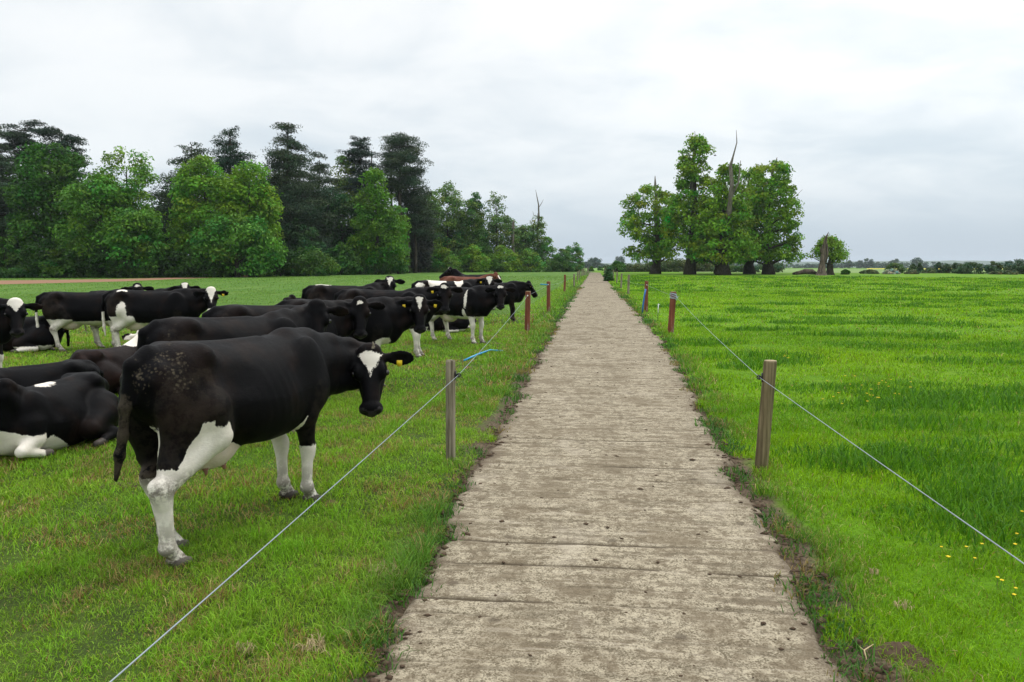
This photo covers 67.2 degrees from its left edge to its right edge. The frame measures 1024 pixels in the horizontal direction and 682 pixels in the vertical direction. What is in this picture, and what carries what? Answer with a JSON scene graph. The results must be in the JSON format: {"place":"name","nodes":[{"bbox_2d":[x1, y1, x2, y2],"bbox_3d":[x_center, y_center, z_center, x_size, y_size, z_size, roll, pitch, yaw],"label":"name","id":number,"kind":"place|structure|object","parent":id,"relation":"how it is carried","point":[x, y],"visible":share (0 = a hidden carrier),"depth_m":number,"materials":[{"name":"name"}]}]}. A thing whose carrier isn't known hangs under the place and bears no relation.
{"place":"outdoors","nodes":[
{"label":"outdoors","id":0,"kind":"place"},
{"bbox_2d":[0,267,1023,681],"bbox_3d":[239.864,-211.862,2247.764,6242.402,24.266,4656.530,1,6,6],"label":"ground","id":1,"kind":"structure","parent":0,"point":[484,425],"depth_m":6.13,"materials":[{"name":"green plant"}]},
{"bbox_2d":[0,236,27,272],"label":"bush","id":2,"kind":"object","parent":1,"relation":"on","point":[10,256],"visible":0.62,"depth_m":109.92,"materials":[{"name":"green plant"}]},
{"bbox_2d":[0,297,42,367],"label":"cow","id":3,"kind":"object","parent":1,"relation":"on","point":[13,312],"visible":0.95,"depth_m":12.46},
{"bbox_2d":[0,126,42,266],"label":"cedar tree","id":4,"kind":"object","parent":1,"relation":"on","point":[6,165],"visible":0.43,"depth_m":125.61,"materials":[{"name":"green plant"}]},
{"bbox_2d":[0,119,52,214],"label":"pine tree","id":5,"kind":"object","parent":1,"relation":"on","point":[19,138],"visible":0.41,"depth_m":130.26,"materials":[{"name":"green plant"}]},
{"bbox_2d":[13,238,57,277],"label":"bush","id":6,"kind":"object","parent":1,"relation":"on","point":[28,248],"visible":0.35,"depth_m":108.05,"materials":[{"name":"green plant"}]},
{"bbox_2d":[3,315,69,352],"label":"cow","id":7,"kind":"object","parent":1,"relation":"on","point":[34,337],"visible":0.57,"depth_m":17.39},
{"bbox_2d":[0,140,97,264],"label":"sycamore tree","id":8,"kind":"object","parent":1,"relation":"on","point":[25,225],"visible":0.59,"depth_m":116.15,"materials":[{"name":"green plant"}]},
{"bbox_2d":[0,359,103,386],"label":"cow","id":9,"kind":"object","parent":1,"relation":"on","point":[27,375],"visible":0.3,"depth_m":9.94},
{"bbox_2d":[24,126,93,213],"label":"pine tree","id":10,"kind":"object","parent":1,"relation":"on","point":[71,141],"visible":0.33,"depth_m":131.82,"materials":[{"name":"green plant"}]},
{"bbox_2d":[0,372,118,457],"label":"cow","id":11,"kind":"object","parent":1,"relation":"on","point":[45,419],"visible":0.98,"depth_m":8.15},
{"bbox_2d":[36,244,85,277],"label":"bush","id":12,"kind":"object","parent":1,"relation":"on","point":[62,263],"visible":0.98,"depth_m":106.36,"materials":[{"name":"green plant"}]},
{"bbox_2d":[35,283,153,351],"bbox_3d":[-9.672,-0.569,17.952,2.467,1.560,0.699,-3,6,-27],"label":"cow","id":13,"kind":"object","parent":1,"relation":"on","point":[69,310],"visible":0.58,"depth_m":17.51},
{"bbox_2d":[48,171,142,268],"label":"tree","id":14,"kind":"object","parent":1,"relation":"on","point":[100,190],"visible":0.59,"depth_m":108.75,"materials":[{"name":"green plant"}]},
{"bbox_2d":[77,242,113,277],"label":"bush","id":15,"kind":"object","parent":1,"relation":"on","point":[95,265],"visible":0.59,"depth_m":107.58,"materials":[{"name":"green plant"}]},
{"bbox_2d":[69,330,138,393],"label":"cow","id":16,"kind":"object","parent":1,"relation":"on","point":[108,362],"visible":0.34,"depth_m":11.57},
{"bbox_2d":[0,276,240,283],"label":"soil strip","id":17,"kind":"object","parent":1,"relation":"on","point":[52,281],"visible":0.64,"depth_m":90.46,"materials":[{"name":"brown soil"}]},
{"bbox_2d":[87,146,166,252],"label":"ash tree","id":18,"kind":"object","parent":1,"relation":"on","point":[142,173],"visible":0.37,"depth_m":113.24,"materials":[{"name":"green plant"}]},
{"bbox_2d":[105,247,154,277],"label":"bush","id":19,"kind":"object","parent":1,"relation":"on","point":[116,272],"visible":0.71,"depth_m":105.95,"materials":[{"name":"green plant"}]},
{"bbox_2d":[97,206,172,277],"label":"ash tree","id":20,"kind":"object","parent":1,"relation":"on","point":[133,227],"visible":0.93,"depth_m":106.33,"materials":[{"name":"green plant"}]},
{"bbox_2d":[0,267,281,277],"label":"bramble bank","id":21,"kind":"structure","parent":1,"relation":"on","point":[6,273],"depth_m":106.70,"materials":[{"name":"green plant"}]},
{"bbox_2d":[84,282,200,347],"bbox_3d":[-8.865,-0.626,18.533,2.606,1.557,0.698,-2,6,-18],"label":"cow","id":22,"kind":"object","parent":1,"relation":"on","point":[95,331],"visible":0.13,"depth_m":18.34},
{"bbox_2d":[145,203,180,266],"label":"beech tree","id":23,"kind":"object","parent":1,"relation":"on","point":[165,231],"visible":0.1,"depth_m":135.42,"materials":[{"name":"green plant"}]},
{"bbox_2d":[101,286,228,346],"bbox_3d":[-7.755,-0.472,17.308,2.688,1.497,0.728,-1,6,-12],"label":"cow","id":24,"kind":"object","parent":1,"relation":"on","point":[133,310],"visible":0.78,"depth_m":16.99},
{"bbox_2d":[149,248,190,277],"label":"bush","id":25,"kind":"object","parent":1,"relation":"on","point":[166,271],"visible":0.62,"depth_m":110.04,"materials":[{"name":"green plant"}]},
{"bbox_2d":[141,142,215,230],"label":"pine tree","id":26,"kind":"object","parent":1,"relation":"on","point":[161,195],"visible":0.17,"depth_m":131.91,"materials":[{"name":"green plant"}]},
{"bbox_2d":[163,154,235,255],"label":"sycamore tree","id":27,"kind":"object","parent":1,"relation":"on","point":[188,217],"visible":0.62,"depth_m":115.65,"materials":[{"name":"green plant"}]},
{"bbox_2d":[173,252,227,277],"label":"bush","id":28,"kind":"object","parent":1,"relation":"on","point":[192,264],"visible":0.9,"depth_m":109.15,"materials":[{"name":"green plant"}]},
{"bbox_2d":[199,126,257,215],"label":"pine tree","id":29,"kind":"object","parent":1,"relation":"on","point":[229,160],"visible":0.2,"depth_m":134.48,"materials":[{"name":"green plant"}]},
{"bbox_2d":[186,210,288,276],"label":"bush","id":30,"kind":"object","parent":1,"relation":"on","point":[235,239],"visible":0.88,"depth_m":110.42,"materials":[{"name":"green plant"}]},
{"bbox_2d":[136,299,348,433],"bbox_3d":[-3.004,0.344,8.759,0.735,1.584,2.510,5,7,39],"label":"cow","id":31,"kind":"object","parent":1,"relation":"on","point":[313,314],"visible":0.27,"depth_m":8.42},
{"bbox_2d":[215,159,285,276],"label":"sycamore tree","id":32,"kind":"object","parent":1,"relation":"on","point":[260,201],"visible":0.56,"depth_m":115.61,"materials":[{"name":"green plant"}]},
{"bbox_2d":[113,327,413,567],"bbox_3d":[-1.926,0.657,6.128,0.860,1.490,2.705,3,7,29],"label":"cow","id":33,"kind":"object","parent":1,"relation":"on","point":[187,410],"visible":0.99,"depth_m":5.42},
{"bbox_2d":[264,241,303,275],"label":"bush","id":34,"kind":"object","parent":1,"relation":"on","point":[291,254],"visible":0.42,"depth_m":120.14,"materials":[{"name":"green plant"}]},
{"bbox_2d":[242,122,343,262],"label":"pine tree","id":35,"kind":"object","parent":1,"relation":"on","point":[293,199],"visible":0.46,"depth_m":136.93,"materials":[{"name":"green plant"}]},
{"bbox_2d":[201,296,384,398],"bbox_3d":[-3.126,0.132,11.169,2.697,1.524,0.735,-4,7,-38],"label":"cow","id":36,"kind":"object","parent":1,"relation":"on","point":[357,316],"visible":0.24,"depth_m":11.43},
{"bbox_2d":[282,217,310,252],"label":"bush","id":37,"kind":"object","parent":1,"relation":"on","point":[293,237],"visible":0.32,"depth_m":131.95,"materials":[{"name":"green plant"}]},
{"bbox_2d":[278,244,341,275],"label":"bush","id":38,"kind":"object","parent":1,"relation":"on","point":[310,267],"visible":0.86,"depth_m":121.78,"materials":[{"name":"green plant"}]},
{"bbox_2d":[293,633,331,656],"bbox_3d":[-0.997,1.551,3.977,0.216,0.086,0.168,2,6,17],"label":"dead grass tuft","id":39,"kind":"object","parent":1,"relation":"on","point":[321,643],"visible":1,"depth_m":3.96,"materials":[{"name":"plant"}]},
{"bbox_2d":[296,227,329,274],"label":"bush","id":40,"kind":"object","parent":1,"relation":"on","point":[303,241],"visible":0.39,"depth_m":130.24,"materials":[{"name":"green plant"}]},
{"bbox_2d":[303,151,354,247],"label":"pine tree","id":41,"kind":"object","parent":1,"relation":"on","point":[322,169],"visible":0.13,"depth_m":147.07,"materials":[{"name":"green plant"}]},
{"bbox_2d":[323,241,362,274],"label":"bush","id":42,"kind":"object","parent":1,"relation":"on","point":[338,254],"visible":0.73,"depth_m":134.12,"materials":[{"name":"green plant"}]},
{"bbox_2d":[316,192,372,271],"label":"sycamore tree","id":43,"kind":"object","parent":1,"relation":"on","point":[344,208],"visible":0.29,"depth_m":143.69,"materials":[{"name":"green plant"}]},
{"bbox_2d":[326,155,362,222],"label":"ash tree","id":44,"kind":"object","parent":1,"relation":"on","point":[347,166],"visible":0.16,"depth_m":154.30,"materials":[{"name":"green plant"}]},
{"bbox_2d":[301,275,404,299],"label":"cow","id":45,"kind":"object","parent":1,"relation":"on","point":[326,292],"visible":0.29,"depth_m":18.97},
{"bbox_2d":[276,294,442,386],"bbox_3d":[-2.502,-0.003,12.558,2.739,1.514,0.735,-2,6,-16],"label":"cow","id":46,"kind":"object","parent":1,"relation":"on","point":[393,320],"visible":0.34,"depth_m":12.53},
{"bbox_2d":[334,135,393,240],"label":"pine tree","id":47,"kind":"object","parent":1,"relation":"on","point":[357,154],"visible":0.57,"depth_m":153.72,"materials":[{"name":"green plant"}]},
{"bbox_2d":[353,254,392,274],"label":"bush","id":48,"kind":"object","parent":1,"relation":"on","point":[382,269],"visible":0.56,"depth_m":139.41,"materials":[{"name":"green plant"}]},
{"bbox_2d":[345,166,408,271],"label":"lime tree","id":49,"kind":"object","parent":1,"relation":"on","point":[382,216],"visible":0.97,"depth_m":138.50,"materials":[{"name":"green plant"}]},
{"bbox_2d":[379,236,410,273],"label":"bush","id":50,"kind":"object","parent":1,"relation":"on","point":[401,268],"visible":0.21,"depth_m":147.87,"materials":[{"name":"green plant"}]},
{"bbox_2d":[334,282,462,357],"bbox_3d":[-2.426,-0.444,16.450,2.775,1.614,0.750,0,6,-2],"label":"cow","id":51,"kind":"object","parent":1,"relation":"on","point":[442,293],"visible":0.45,"depth_m":16.27},
{"bbox_2d":[389,204,411,273],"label":"sapling tree","id":52,"kind":"object","parent":1,"relation":"on","point":[403,216],"visible":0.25,"depth_m":148.35,"materials":[{"name":"green plant"}]},
{"bbox_2d":[374,132,433,272],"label":"pine tree","id":53,"kind":"object","parent":1,"relation":"on","point":[393,163],"visible":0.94,"depth_m":155.61,"materials":[{"name":"green plant"}]},
{"bbox_2d":[394,172,444,272],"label":"pine tree","id":54,"kind":"object","parent":1,"relation":"on","point":[416,203],"visible":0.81,"depth_m":160.83,"materials":[{"name":"green plant"}]},
{"bbox_2d":[410,207,436,272],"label":"elder tree","id":55,"kind":"object","parent":1,"relation":"on","point":[423,252],"visible":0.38,"depth_m":169.75,"materials":[{"name":"green plant"}]},
{"bbox_2d":[423,191,443,271],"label":"maple tree","id":56,"kind":"object","parent":1,"relation":"on","point":[434,199],"visible":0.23,"depth_m":178.07,"materials":[{"name":"green plant"}]},
{"bbox_2d":[427,247,461,271],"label":"bush","id":57,"kind":"object","parent":1,"relation":"on","point":[445,255],"visible":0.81,"depth_m":175.60,"materials":[{"name":"green plant"}]},
{"bbox_2d":[425,317,469,332],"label":"cow","id":58,"kind":"object","parent":1,"relation":"on","point":[458,325],"visible":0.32,"depth_m":22.31},
{"bbox_2d":[434,180,470,266],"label":"poplar tree","id":59,"kind":"object","parent":1,"relation":"on","point":[452,221],"visible":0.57,"depth_m":181.91,"materials":[{"name":"green plant"}]},
{"bbox_2d":[446,360,460,461],"bbox_3d":[-0.596,0.830,7.804,0.155,1.286,0.107,-2,6,-17],"label":"fence post","id":60,"kind":"object","parent":1,"relation":"on","point":[451,373],"visible":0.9,"depth_m":7.75,"materials":[{"name":"grey wood"}]},
{"bbox_2d":[325,263,584,273],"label":"bramble bank","id":61,"kind":"structure","parent":1,"relation":"on","point":[547,268],"depth_m":192.83,"materials":[{"name":"green plant"}]},
{"bbox_2d":[411,276,501,328],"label":"cow","id":62,"kind":"object","parent":1,"relation":"on","point":[486,281],"visible":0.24,"depth_m":23.45},
{"bbox_2d":[439,272,500,280],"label":"cow","id":63,"kind":"object","parent":1,"relation":"on","point":[494,275],"visible":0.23,"depth_m":29.28},
{"bbox_2d":[439,267,500,309],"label":"cow","id":64,"kind":"object","parent":1,"relation":"on","point":[450,271],"visible":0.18,"depth_m":33.33},
{"bbox_2d":[455,199,488,269],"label":"maple tree","id":65,"kind":"object","parent":1,"relation":"on","point":[477,219],"visible":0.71,"depth_m":183.44,"materials":[{"name":"green plant"}]},
{"bbox_2d":[429,284,515,343],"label":"cow","id":66,"kind":"object","parent":1,"relation":"on","point":[478,302],"visible":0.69,"depth_m":19.05},
{"bbox_2d":[457,244,492,271],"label":"bush","id":67,"kind":"object","parent":1,"relation":"on","point":[480,260],"visible":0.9,"depth_m":179.77,"materials":[{"name":"green plant"}]},
{"bbox_2d":[466,192,488,253],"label":"ivy clad tree","id":68,"kind":"object","parent":1,"relation":"on","point":[476,196],"visible":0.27,"depth_m":187.08,"materials":[{"name":"green plant"}]},
{"bbox_2d":[483,191,515,271],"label":"oak tree","id":69,"kind":"object","parent":1,"relation":"on","point":[497,213],"visible":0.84,"depth_m":189.44,"materials":[{"name":"green plant"}]},
{"bbox_2d":[484,215,520,271],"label":"maple tree","id":70,"kind":"object","parent":1,"relation":"on","point":[508,239],"visible":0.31,"depth_m":191.03,"materials":[{"name":"green plant"}]},
{"bbox_2d":[485,245,523,271],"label":"bush","id":71,"kind":"object","parent":1,"relation":"on","point":[508,254],"visible":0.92,"depth_m":183.52,"materials":[{"name":"green plant"}]},
{"bbox_2d":[475,280,537,322],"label":"cow","id":72,"kind":"object","parent":1,"relation":"on","point":[518,295],"visible":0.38,"depth_m":26.27},
{"bbox_2d":[514,224,540,263],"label":"maple tree","id":73,"kind":"object","parent":1,"relation":"on","point":[525,235],"visible":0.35,"depth_m":195.65,"materials":[{"name":"green plant"}]},
{"bbox_2d":[525,291,530,331],"bbox_3d":[0.448,-0.738,22.606,0.179,1.447,0.169,5,8,41],"label":"fence post","id":74,"kind":"object","parent":1,"relation":"on","point":[527,308],"visible":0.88,"depth_m":22.55,"materials":[{"name":"brown wood"}]},
{"bbox_2d":[109,275,576,681],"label":"fence wire","id":75,"kind":"object","parent":74,"relation":"attached to","point":[147,649],"visible":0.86,"depth_m":3.16,"materials":[{"name":"metal"}]},
{"bbox_2d":[515,248,545,271],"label":"bush","id":76,"kind":"object","parent":1,"relation":"on","point":[535,264],"visible":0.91,"depth_m":186.01,"materials":[{"name":"green plant"}]},
{"bbox_2d":[526,193,552,261],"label":"oak tree","id":77,"kind":"object","parent":1,"relation":"on","point":[538,224],"visible":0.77,"depth_m":197.27,"materials":[{"name":"green plant"}]},
{"bbox_2d":[537,236,557,270],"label":"bush","id":78,"kind":"object","parent":1,"relation":"on","point":[546,258],"visible":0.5,"depth_m":196.66,"materials":[{"name":"green plant"}]},
{"bbox_2d":[550,248,576,271],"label":"bush","id":79,"kind":"object","parent":1,"relation":"on","point":[565,265],"visible":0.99,"depth_m":193.86,"materials":[{"name":"green plant"}]},
{"bbox_2d":[563,242,584,271],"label":"bush","id":80,"kind":"object","parent":1,"relation":"on","point":[578,255],"visible":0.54,"depth_m":199.93,"materials":[{"name":"green plant"}]},
{"bbox_2d":[602,267,614,280],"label":"bush","id":81,"kind":"object","parent":1,"relation":"on","point":[608,274],"visible":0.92,"depth_m":87.22,"materials":[{"name":"green plant"}]},
{"bbox_2d":[610,260,626,271],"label":"bush","id":82,"kind":"object","parent":1,"relation":"on","point":[619,266],"visible":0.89,"depth_m":188.18,"materials":[{"name":"green plant"}]},
{"bbox_2d":[644,281,647,311],"bbox_3d":[5.585,-1.728,31.989,0.162,1.536,0.173,-3,7,-29],"label":"fence post","id":83,"kind":"object","parent":1,"relation":"on","point":[646,299],"visible":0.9,"depth_m":31.93,"materials":[{"name":"brown wood"}]},
{"bbox_2d":[619,276,1023,563],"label":"fence wire","id":84,"kind":"object","parent":83,"relation":"attached to","point":[885,466],"visible":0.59,"depth_m":4.02,"materials":[{"name":"metal"}]},
{"bbox_2d":[616,177,681,273],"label":"chestnut tree","id":85,"kind":"object","parent":1,"relation":"on","point":[635,225],"visible":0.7,"depth_m":147.15,"materials":[{"name":"green plant"}]},
{"bbox_2d":[601,258,713,271],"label":"hedge","id":86,"kind":"object","parent":1,"relation":"on","point":[677,265],"visible":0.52,"depth_m":195.67,"materials":[{"name":"green plant"}]},
{"bbox_2d":[668,292,677,332],"bbox_3d":[4.579,-0.671,21.908,0.325,1.460,0.195,1,6,6],"label":"fence post","id":87,"kind":"object","parent":1,"relation":"on","point":[672,304],"visible":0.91,"depth_m":21.83,"materials":[{"name":"brown wood"}]},
{"bbox_2d":[659,133,719,274],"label":"chestnut tree","id":88,"kind":"object","parent":1,"relation":"on","point":[685,212],"visible":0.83,"depth_m":137.51,"materials":[{"name":"green plant"}]},
{"bbox_2d":[688,130,762,274],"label":"chestnut tree","id":89,"kind":"object","parent":1,"relation":"on","point":[721,215],"visible":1,"depth_m":132.03,"materials":[{"name":"green plant"}]},
{"bbox_2d":[710,265,760,271],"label":"hedge","id":90,"kind":"object","parent":1,"relation":"on","point":[734,268],"visible":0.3,"depth_m":183.33,"materials":[{"name":"green plant"}]},
{"bbox_2d":[729,167,776,273],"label":"chestnut tree","id":91,"kind":"object","parent":1,"relation":"on","point":[749,267],"visible":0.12,"depth_m":148.16,"materials":[{"name":"green plant"}]},
{"bbox_2d":[755,360,776,469],"bbox_3d":[2.455,0.845,7.495,0.191,1.324,0.129,1,6,6],"label":"fence post","id":92,"kind":"object","parent":1,"relation":"on","point":[768,375],"visible":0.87,"depth_m":7.43,"materials":[{"name":"brown wood"}]},
{"bbox_2d":[755,262,785,271],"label":"bush","id":93,"kind":"object","parent":1,"relation":"on","point":[778,267],"visible":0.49,"depth_m":177.85,"materials":[{"name":"green plant"}]},
{"bbox_2d":[741,158,805,273],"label":"chestnut tree","id":94,"kind":"object","parent":1,"relation":"on","point":[767,202],"visible":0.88,"depth_m":138.99,"materials":[{"name":"green plant"}]},
{"bbox_2d":[609,274,1023,681],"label":"grass field","id":95,"kind":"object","parent":1,"relation":"on","point":[972,494],"depth_m":9.10,"materials":[{"name":"green plant"}]},
{"bbox_2d":[816,232,828,274],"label":"dead stump","id":96,"kind":"object","parent":1,"relation":"on","point":[821,270],"visible":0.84,"depth_m":129.94,"materials":[{"name":"grey wood"}]},
{"bbox_2d":[799,234,848,274],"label":"chestnut tree","id":97,"kind":"object","parent":1,"relation":"on","point":[837,252],"visible":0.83,"depth_m":135.24,"materials":[{"name":"green plant"}]},
{"bbox_2d":[730,261,1006,268],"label":"wood","id":98,"kind":"object","parent":1,"relation":"on","point":[841,265],"visible":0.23,"depth_m":1088.64,"materials":[{"name":"green plant"}]},
{"bbox_2d":[884,262,907,272],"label":"shrub","id":99,"kind":"object","parent":1,"relation":"on","point":[900,267],"visible":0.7,"depth_m":166.43,"materials":[{"name":"green plant"}]},
{"bbox_2d":[869,641,931,662],"bbox_3d":[2.004,1.581,3.946,0.340,0.085,0.234,1,6,6],"label":"soil heap","id":100,"kind":"object","parent":1,"relation":"on","point":[905,644],"visible":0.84,"depth_m":3.92,"materials":[{"name":"brown soil"}]},
{"bbox_2d":[904,657,942,674],"bbox_3d":[2.032,1.608,3.826,0.255,0.054,0.206,1,6,6],"label":"soil heap","id":101,"kind":"object","parent":1,"relation":"on","point":[916,660],"visible":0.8,"depth_m":3.81,"materials":[{"name":"brown soil"}]},
{"bbox_2d":[952,262,984,273],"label":"shrub","id":102,"kind":"object","parent":1,"relation":"on","point":[964,269],"visible":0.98,"depth_m":150.38,"materials":[{"name":"green plant"}]},
{"bbox_2d":[984,261,1003,272],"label":"shrub","id":103,"kind":"object","parent":1,"relation":"on","point":[992,267],"visible":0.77,"depth_m":148.76,"materials":[{"name":"green plant"}]},
{"bbox_2d":[1002,259,1023,273],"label":"shrub","id":104,"kind":"object","parent":1,"relation":"on","point":[1010,265],"visible":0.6,"depth_m":150.43,"materials":[{"name":"green plant"}]},
{"bbox_2d":[0,0,1023,262],"label":"sky","id":105,"kind":"structure","parent":0,"point":[899,124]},
{"bbox_2d":[367,272,848,681],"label":"track","id":106,"kind":"structure","parent":0,"point":[552,614],"depth_m":5.31,"materials":[{"name":"concrete"}]},
{"bbox_2d":[351,299,894,681],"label":"soil crumbs","id":107,"kind":"object","parent":106,"relation":"on","point":[818,595],"visible":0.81,"depth_m":4.98,"materials":[{"name":"brown soil"}]},
{"bbox_2d":[542,260,1014,267],"bbox_3d":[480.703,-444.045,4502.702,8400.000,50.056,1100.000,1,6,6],"label":"hills","id":108,"kind":"structure","parent":0,"point":[929,262],"depth_m":4034.10,"materials":[{"name":"green plant"}]},
{"bbox_2d":[704,269,985,272],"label":"field","id":109,"kind":"structure","parent":0,"point":[835,270],"depth_m":279.57,"materials":[{"name":"green plant"}]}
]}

